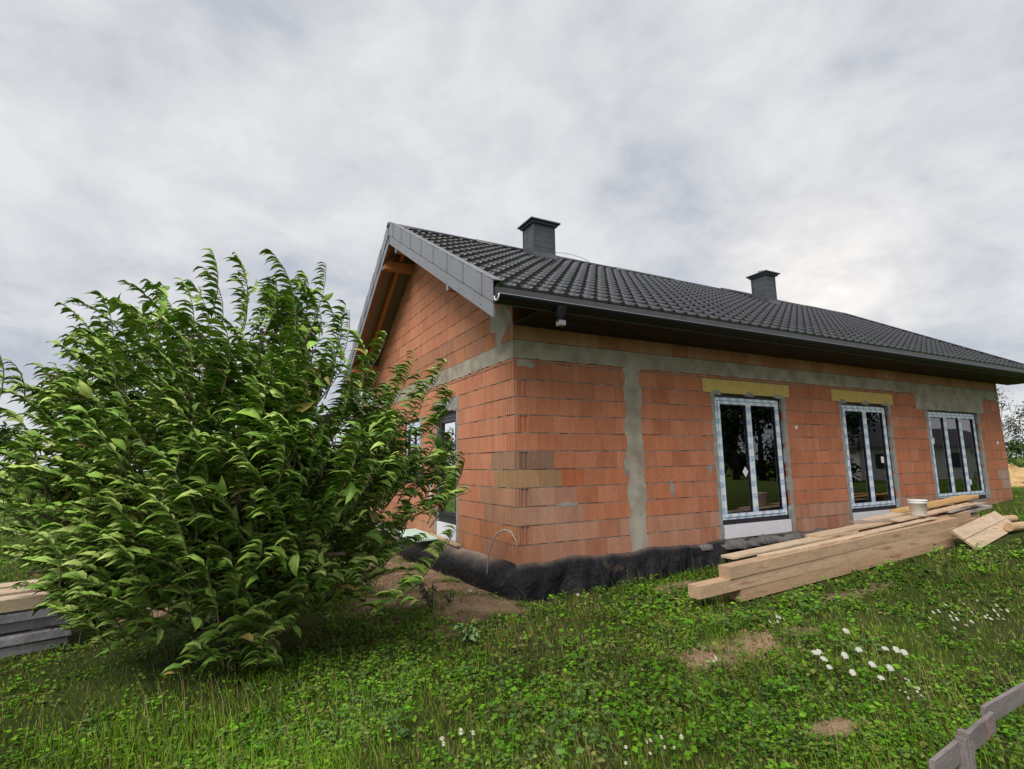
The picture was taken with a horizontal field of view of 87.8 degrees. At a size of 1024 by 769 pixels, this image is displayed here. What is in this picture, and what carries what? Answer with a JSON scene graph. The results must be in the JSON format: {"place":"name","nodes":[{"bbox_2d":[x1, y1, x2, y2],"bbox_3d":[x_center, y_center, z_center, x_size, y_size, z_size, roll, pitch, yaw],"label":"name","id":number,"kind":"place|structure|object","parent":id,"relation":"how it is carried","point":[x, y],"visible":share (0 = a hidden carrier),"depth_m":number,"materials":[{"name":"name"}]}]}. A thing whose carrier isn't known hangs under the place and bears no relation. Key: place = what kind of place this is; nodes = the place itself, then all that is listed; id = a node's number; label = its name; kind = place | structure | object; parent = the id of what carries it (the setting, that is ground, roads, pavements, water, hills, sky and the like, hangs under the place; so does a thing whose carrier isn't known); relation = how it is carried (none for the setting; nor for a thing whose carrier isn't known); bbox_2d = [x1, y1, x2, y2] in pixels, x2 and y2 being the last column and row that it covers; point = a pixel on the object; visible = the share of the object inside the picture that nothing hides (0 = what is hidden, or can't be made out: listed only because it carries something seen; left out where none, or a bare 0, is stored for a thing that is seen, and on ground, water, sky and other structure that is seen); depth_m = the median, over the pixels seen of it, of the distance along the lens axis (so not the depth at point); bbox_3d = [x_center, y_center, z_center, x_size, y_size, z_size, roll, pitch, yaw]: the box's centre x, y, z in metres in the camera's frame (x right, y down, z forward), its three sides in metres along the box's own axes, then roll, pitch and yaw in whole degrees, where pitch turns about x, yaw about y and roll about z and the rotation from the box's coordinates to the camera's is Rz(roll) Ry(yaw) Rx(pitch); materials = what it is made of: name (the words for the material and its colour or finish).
{"place":"outdoors","nodes":[
{"label":"outdoors","id":0,"kind":"place"},
{"bbox_2d":[65,601,174,625],"bbox_3d":[-5.125,2.717,6.815,1.666,0.414,1.452,4,-10,-28],"label":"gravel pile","id":1,"kind":"object","parent":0,"point":[154,611],"depth_m":6.28,"materials":[{"name":"grey gravel"}]},
{"bbox_2d":[0,457,1023,768],"bbox_3d":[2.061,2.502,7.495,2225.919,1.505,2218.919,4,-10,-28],"label":"ground","id":2,"kind":"structure","parent":0,"point":[488,605],"depth_m":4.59,"materials":[{"name":"green plant"}]},
{"bbox_2d":[0,421,49,487],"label":"hedge tree","id":3,"kind":"object","parent":2,"relation":"on","point":[3,434],"visible":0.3,"depth_m":55.57,"materials":[{"name":"green plant"}]},
{"bbox_2d":[0,604,71,656],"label":"slab stack","id":4,"kind":"object","parent":2,"relation":"on","point":[25,627],"visible":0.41,"depth_m":5.19,"materials":[{"name":"grey concrete"}]},
{"bbox_2d":[0,579,38,588],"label":"thick plank","id":5,"kind":"object","parent":4,"relation":"on","point":[6,585],"depth_m":5.80,"materials":[{"name":"beige wood"}]},
{"bbox_2d":[0,586,39,596],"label":"thick plank","id":6,"kind":"object","parent":4,"relation":"on","point":[3,592],"depth_m":5.44,"materials":[{"name":"beige wood"}]},
{"bbox_2d":[0,591,51,613],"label":"thick plank","id":7,"kind":"object","parent":4,"relation":"on","point":[17,602],"depth_m":5.16,"materials":[{"name":"beige wood"}]},
{"bbox_2d":[0,248,470,675],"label":"bush","id":8,"kind":"object","parent":2,"relation":"on","point":[181,533],"visible":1,"depth_m":4.36,"materials":[{"name":"green plant"}]},
{"bbox_2d":[416,580,436,612],"bbox_3d":[-0.968,2.406,6.019,0.250,0.390,0.172,-1,-8,3],"label":"seedling","id":9,"kind":"object","parent":2,"relation":"on","point":[426,597],"visible":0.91,"depth_m":6.01,"materials":[{"name":"green plant"}]},
{"bbox_2d":[346,559,548,650],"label":"soil pebbles","id":10,"kind":"object","parent":2,"relation":"on","point":[445,603],"visible":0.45,"depth_m":6.54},
{"bbox_2d":[441,589,453,605],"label":"seedling","id":11,"kind":"object","parent":2,"relation":"on","point":[449,601],"visible":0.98,"depth_m":6.24,"materials":[{"name":"green plant"}]},
{"bbox_2d":[396,537,515,599],"bbox_3d":[-1.095,2.873,8.659,0.436,0.500,4.510,4,-10,-28],"label":"foundation foil","id":12,"kind":"object","parent":2,"relation":"on","point":[466,566],"visible":0.67,"depth_m":7.88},
{"bbox_2d":[397,528,437,541],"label":"insulation board","id":13,"kind":"object","parent":12,"relation":"on","point":[411,532],"visible":0.5,"depth_m":9.92,"materials":[{"name":"white plastic"}]},
{"bbox_2d":[428,533,460,546],"bbox_3d":[-1.187,2.666,9.164,0.070,0.060,1.501,3,-9,-27],"label":"wooden batten","id":14,"kind":"object","parent":12,"relation":"on","point":[455,544],"visible":0.93,"depth_m":9.04,"materials":[{"name":"beige wood"}]},
{"bbox_2d":[440,728,476,768],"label":"daisy clump","id":15,"kind":"object","parent":2,"relation":"on","point":[442,738],"visible":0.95,"depth_m":3.12,"materials":[{"name":"white plant"}]},
{"bbox_2d":[453,620,480,645],"bbox_3d":[-0.417,2.408,5.121,0.298,0.286,0.156,7,-12,-44],"label":"seedling","id":16,"kind":"object","parent":2,"relation":"on","point":[465,634],"visible":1,"depth_m":5.12,"materials":[{"name":"green plant"}]},
{"bbox_2d":[486,529,517,572],"bbox_3d":[-0.164,2.403,7.147,0.101,0.921,0.669,6,-11,-39],"label":"bent hose","id":17,"kind":"object","parent":2,"relation":"on","point":[492,544],"visible":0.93,"depth_m":7.21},
{"bbox_2d":[0,491,1023,768],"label":"broadleaf weeds","id":18,"kind":"object","parent":2,"relation":"on","point":[744,713],"visible":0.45,"depth_m":3.96,"materials":[{"name":"green plant"}]},
{"bbox_2d":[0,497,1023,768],"bbox_3d":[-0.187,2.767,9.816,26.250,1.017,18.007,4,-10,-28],"label":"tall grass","id":19,"kind":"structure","parent":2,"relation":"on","point":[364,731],"depth_m":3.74,"materials":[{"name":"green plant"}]},
{"bbox_2d":[0,463,1023,510],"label":"field grass","id":20,"kind":"structure","parent":2,"relation":"on","point":[10,489],"depth_m":35.66,"materials":[{"name":"green plant"}]},
{"bbox_2d":[624,734,685,768],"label":"daisy clump","id":21,"kind":"object","parent":2,"relation":"on","point":[650,753],"visible":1,"depth_m":3.04,"materials":[{"name":"white plant"}]},
{"bbox_2d":[511,531,803,601],"bbox_3d":[2.869,2.749,8.283,6.613,0.546,0.293,4,-10,-28],"label":"foundation foil","id":22,"kind":"object","parent":2,"relation":"on","point":[534,580],"visible":0.55,"depth_m":7.57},
{"bbox_2d":[340,216,1023,564],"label":"brick house","id":23,"kind":"structure","parent":2,"relation":"on","point":[594,409],"depth_m":9.27,"materials":[{"name":"brick"}]},
{"bbox_2d":[406,419,419,483],"bbox_3d":[-2.064,1.441,11.338,0.094,1.376,1.112,4,-10,-28],"label":"window","id":24,"kind":"structure","parent":23,"relation":"in","point":[417,421],"depth_m":11.32,"materials":[{"name":"white glass"}]},
{"bbox_2d":[437,411,455,541],"bbox_3d":[-1.100,1.594,9.482,0.160,2.216,0.972,4,-10,-28],"label":"window","id":25,"kind":"structure","parent":23,"relation":"in","point":[447,517],"depth_m":9.47,"materials":[{"name":"white plastic"}]},
{"bbox_2d":[715,394,791,538],"bbox_3d":[4.261,1.416,9.510,1.792,2.456,0.160,4,-10,-28],"label":"window","id":26,"kind":"structure","parent":23,"relation":"in","point":[754,522],"depth_m":9.47,"materials":[{"name":"white plastic"}]},
{"bbox_2d":[698,525,844,550],"bbox_3d":[4.764,2.696,9.325,4.000,0.175,0.266,4,-10,-28],"label":"mortar ledge","id":27,"kind":"object","parent":23,"relation":"attached to","point":[738,543],"visible":0.69,"depth_m":9.10,"materials":[{"name":"grey concrete"}]},
{"bbox_2d":[841,402,896,523],"bbox_3d":[7.477,1.620,11.202,1.712,2.456,0.160,4,-10,-28],"label":"window","id":28,"kind":"structure","parent":23,"relation":"in","point":[860,510],"depth_m":11.20,"materials":[{"name":"white plastic"}]},
{"bbox_2d":[928,410,985,499],"bbox_3d":[10.778,1.706,12.962,2.432,2.146,0.094,4,-10,-28],"label":"window","id":29,"kind":"structure","parent":23,"relation":"in","point":[942,415],"depth_m":13.03,"materials":[{"name":"white plastic"}]},
{"bbox_2d":[380,537,1023,768],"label":"leafy weeds","id":30,"kind":"object","parent":2,"relation":"on","point":[574,713],"visible":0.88,"depth_m":4.10,"materials":[{"name":"green plant"}]},
{"bbox_2d":[641,626,812,676],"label":"patch clods","id":31,"kind":"object","parent":2,"relation":"on","point":[710,654],"visible":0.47,"depth_m":4.88,"materials":[{"name":"brown soil"}]},
{"bbox_2d":[768,615,785,636],"bbox_3d":[2.641,2.415,5.318,0.195,0.213,0.120,4,-10,-28],"label":"daisy clump","id":32,"kind":"object","parent":2,"relation":"on","point":[776,616],"visible":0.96,"depth_m":5.31,"materials":[{"name":"white plant"}]},
{"bbox_2d":[811,628,862,679],"bbox_3d":[2.666,2.223,4.301,0.734,0.311,0.240,5,-10,-36],"label":"yarrow clump","id":33,"kind":"object","parent":2,"relation":"on","point":[818,651],"visible":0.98,"depth_m":4.25,"materials":[{"name":"white plant"}]},
{"bbox_2d":[730,537,953,601],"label":"timber beam","id":34,"kind":"structure","parent":2,"relation":"on","point":[769,588],"depth_m":7.40,"materials":[{"name":"beige wood"}]},
{"bbox_2d":[688,527,956,599],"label":"timber beam","id":35,"kind":"structure","parent":34,"relation":"on","point":[716,586],"depth_m":7.12,"materials":[{"name":"beige wood"}]},
{"bbox_2d":[718,517,957,579],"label":"timber beam","id":36,"kind":"structure","parent":35,"relation":"on","point":[742,568],"depth_m":7.40,"materials":[{"name":"beige wood"}]},
{"bbox_2d":[757,535,864,557],"bbox_3d":[4.226,2.245,7.444,2.251,0.119,0.110,4,-10,-27],"label":"loose board","id":37,"kind":"object","parent":36,"relation":"on","point":[788,550],"visible":0.92,"depth_m":7.35,"materials":[{"name":"beige wood"}]},
{"bbox_2d":[850,517,937,535],"bbox_3d":[6.168,2.271,8.536,2.401,0.147,0.130,4,-10,-28],"label":"loose board","id":38,"kind":"object","parent":37,"relation":"on","point":[886,528],"visible":0.89,"depth_m":8.47,"materials":[{"name":"beige wood"}]},
{"bbox_2d":[826,652,894,710],"bbox_3d":[2.576,2.192,3.935,0.380,0.289,0.463,-8,-11,41],"label":"yarrow clump","id":39,"kind":"object","parent":2,"relation":"on","point":[845,656],"visible":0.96,"depth_m":3.98,"materials":[{"name":"white plant"}]},
{"bbox_2d":[881,646,908,680],"bbox_3d":[3.019,2.202,4.201,0.131,0.282,0.170,4,-10,-28],"label":"yarrow clump","id":40,"kind":"object","parent":2,"relation":"on","point":[897,650],"visible":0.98,"depth_m":4.17,"materials":[{"name":"white plant"}]},
{"bbox_2d":[899,677,929,718],"bbox_3d":[2.751,2.167,3.630,0.139,0.244,0.247,-9,-12,44],"label":"daisy clump","id":41,"kind":"object","parent":2,"relation":"on","point":[911,698],"visible":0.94,"depth_m":3.60,"materials":[{"name":"white plant"}]},
{"bbox_2d":[954,501,973,512],"bbox_3d":[9.433,2.655,11.103,0.200,0.446,0.240,4,-10,-28],"label":"support block","id":42,"kind":"object","parent":2,"relation":"on","point":[963,502],"depth_m":11.05,"materials":[{"name":"brown wood"}]},
{"bbox_2d":[928,600,1010,642],"bbox_3d":[4.508,2.357,5.295,0.985,0.258,0.488,2,-9,-21],"label":"daisy clump","id":43,"kind":"object","parent":2,"relation":"on","point":[985,617],"visible":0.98,"depth_m":5.28,"materials":[{"name":"white plant"}]},
{"bbox_2d":[928,682,1023,768],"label":"batter board","id":44,"kind":"object","parent":2,"relation":"on","point":[962,747],"visible":1,"depth_m":2.47,"materials":[{"name":"grey wood"}]},
{"bbox_2d":[964,519,1011,549],"bbox_3d":[8.530,2.638,9.442,2.812,0.313,0.164,5,-10,-36],"label":"leaning plank","id":45,"kind":"object","parent":2,"relation":"on","point":[992,533],"visible":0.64,"depth_m":9.22,"materials":[{"name":"beige wood"}]},
{"bbox_2d":[950,511,1005,539],"bbox_3d":[8.359,2.495,9.504,2.773,0.303,0.154,5,-10,-36],"label":"leaning plank","id":46,"kind":"object","parent":45,"relation":"on","point":[967,530],"visible":1,"depth_m":9.35,"materials":[{"name":"beige wood"}]},
{"bbox_2d":[996,515,1017,523],"bbox_3d":[9.743,2.697,10.617,1.005,0.146,0.149,3,-9,-23],"label":"round log","id":47,"kind":"object","parent":2,"relation":"on","point":[1011,518],"visible":0.37,"depth_m":10.68,"materials":[{"name":"beige wood"}]},
{"bbox_2d":[996,387,1023,458],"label":"roadside tree","id":48,"kind":"object","parent":2,"relation":"on","point":[1017,429],"visible":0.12,"depth_m":23.91,"materials":[{"name":"green plant"}]},
{"bbox_2d":[1003,521,1023,530],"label":"round log","id":49,"kind":"object","parent":2,"relation":"on","point":[1014,526],"visible":1,"depth_m":9.71,"materials":[{"name":"beige wood"}]},
{"bbox_2d":[1004,435,1023,466],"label":"green shrub","id":50,"kind":"object","parent":2,"relation":"on","point":[1013,447],"visible":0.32,"depth_m":22.89,"materials":[{"name":"green plant"}]},
{"bbox_2d":[1006,449,1021,465],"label":"green shrub","id":51,"kind":"object","parent":2,"relation":"on","point":[1009,459],"visible":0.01,"depth_m":21.69,"materials":[{"name":"green plant"}]},
{"bbox_2d":[1008,464,1023,482],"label":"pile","id":52,"kind":"object","parent":2,"relation":"on","point":[1016,474],"visible":0.27,"depth_m":18.82,"materials":[{"name":"stone"}]},
{"bbox_2d":[1011,480,1023,487],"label":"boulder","id":53,"kind":"object","parent":2,"relation":"on","point":[1013,484],"visible":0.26,"depth_m":18.46,"materials":[{"name":"stone"}]},
{"bbox_3d":[8.412,2.599,10.255,0.200,0.521,0.240,4,-10,-28],"label":"support block","id":54,"kind":"object","parent":2,"relation":"on","visible":0},
{"bbox_2d":[965,505,992,512],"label":"loose board","id":55,"kind":"object","parent":54,"relation":"on","point":[978,508],"visible":0.46,"depth_m":10.43,"materials":[{"name":"grey wood"}]},
{"bbox_2d":[0,0,1023,470],"label":"sky","id":56,"kind":"structure","parent":0,"point":[867,155],"materials":[{"name":"white"}]},
{"bbox_3d":[5.911,2.683,8.545,6.006,0.405,0.170,4,-10,-28],"label":"timber beam","id":57,"kind":"object","parent":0,"visible":0},
{"bbox_2d":[957,517,976,527],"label":"timber beam","id":58,"kind":"structure","parent":57,"relation":"on","point":[960,523],"depth_m":9.73,"materials":[{"name":"brown wood"}]},
{"bbox_2d":[771,510,970,551],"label":"timber beam","id":59,"kind":"structure","parent":58,"relation":"on","point":[962,515],"depth_m":9.50,"materials":[{"name":"beige wood"}]},
{"bbox_2d":[721,530,858,559],"bbox_3d":[4.068,2.269,7.634,2.953,0.147,0.200,4,-10,-30],"label":"loose board","id":60,"kind":"object","parent":59,"relation":"on","point":[764,549],"visible":0.81,"depth_m":7.35,"materials":[{"name":"beige wood"}]},
{"bbox_2d":[805,509,942,537],"bbox_3d":[6.211,2.288,8.883,4.002,0.202,0.240,4,-10,-29],"label":"loose board","id":61,"kind":"object","parent":60,"relation":"on","point":[840,530],"visible":0.58,"depth_m":8.28,"materials":[{"name":"beige wood"}]},
{"bbox_2d":[847,518,892,523],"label":"loose board","id":62,"kind":"object","parent":61,"relation":"on","point":[866,521],"visible":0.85,"depth_m":8.77,"materials":[{"name":"beige wood"}]},
{"bbox_2d":[858,506,940,520],"bbox_3d":[6.960,2.296,9.501,2.503,0.136,0.220,4,-10,-30],"label":"loose board","id":63,"kind":"object","parent":62,"relation":"on","point":[889,515],"visible":0.69,"depth_m":9.20,"materials":[{"name":"beige wood"}]},
{"bbox_2d":[889,495,978,512],"bbox_3d":[8.442,2.341,10.552,3.718,0.141,0.260,5,-10,-33],"label":"loose board","id":64,"kind":"object","parent":63,"relation":"on","point":[905,509],"visible":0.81,"depth_m":10.40,"materials":[{"name":"beige wood"}]},
{"bbox_2d":[927,496,978,508],"bbox_3d":[8.456,2.281,10.317,2.715,0.096,0.200,5,-10,-34],"label":"loose board","id":65,"kind":"object","parent":64,"relation":"on","point":[946,502],"visible":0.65,"depth_m":10.29,"materials":[{"name":"beige wood"}]},
{"bbox_2d":[889,503,977,521],"bbox_3d":[7.582,2.265,9.507,3.004,0.155,0.180,4,-10,-30],"label":"loose board","id":66,"kind":"object","parent":61,"relation":"on","point":[930,512],"visible":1,"depth_m":9.45,"materials":[{"name":"beige wood"}]},
{"bbox_2d":[906,499,928,515],"bbox_3d":[6.920,2.095,9.076,0.298,0.272,0.296,4,-10,-28],"label":"plastic bucket","id":67,"kind":"object","parent":66,"relation":"on","point":[918,507],"visible":1,"depth_m":8.98,"materials":[{"name":"plastic"}]},
{"bbox_2d":[943,502,985,512],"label":"loose board","id":68,"kind":"object","parent":66,"relation":"on","point":[964,508],"visible":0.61,"depth_m":9.93,"materials":[{"name":"grey wood"}]},
{"bbox_3d":[6.170,2.716,8.909,6.206,0.414,0.170,4,-10,-28],"label":"timber beam","id":69,"kind":"object","parent":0,"visible":0},
{"bbox_2d":[970,513,979,518],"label":"timber beam","id":70,"kind":"structure","parent":69,"relation":"on","point":[973,515],"depth_m":10.35,"materials":[{"name":"brown wood"}]}
]}

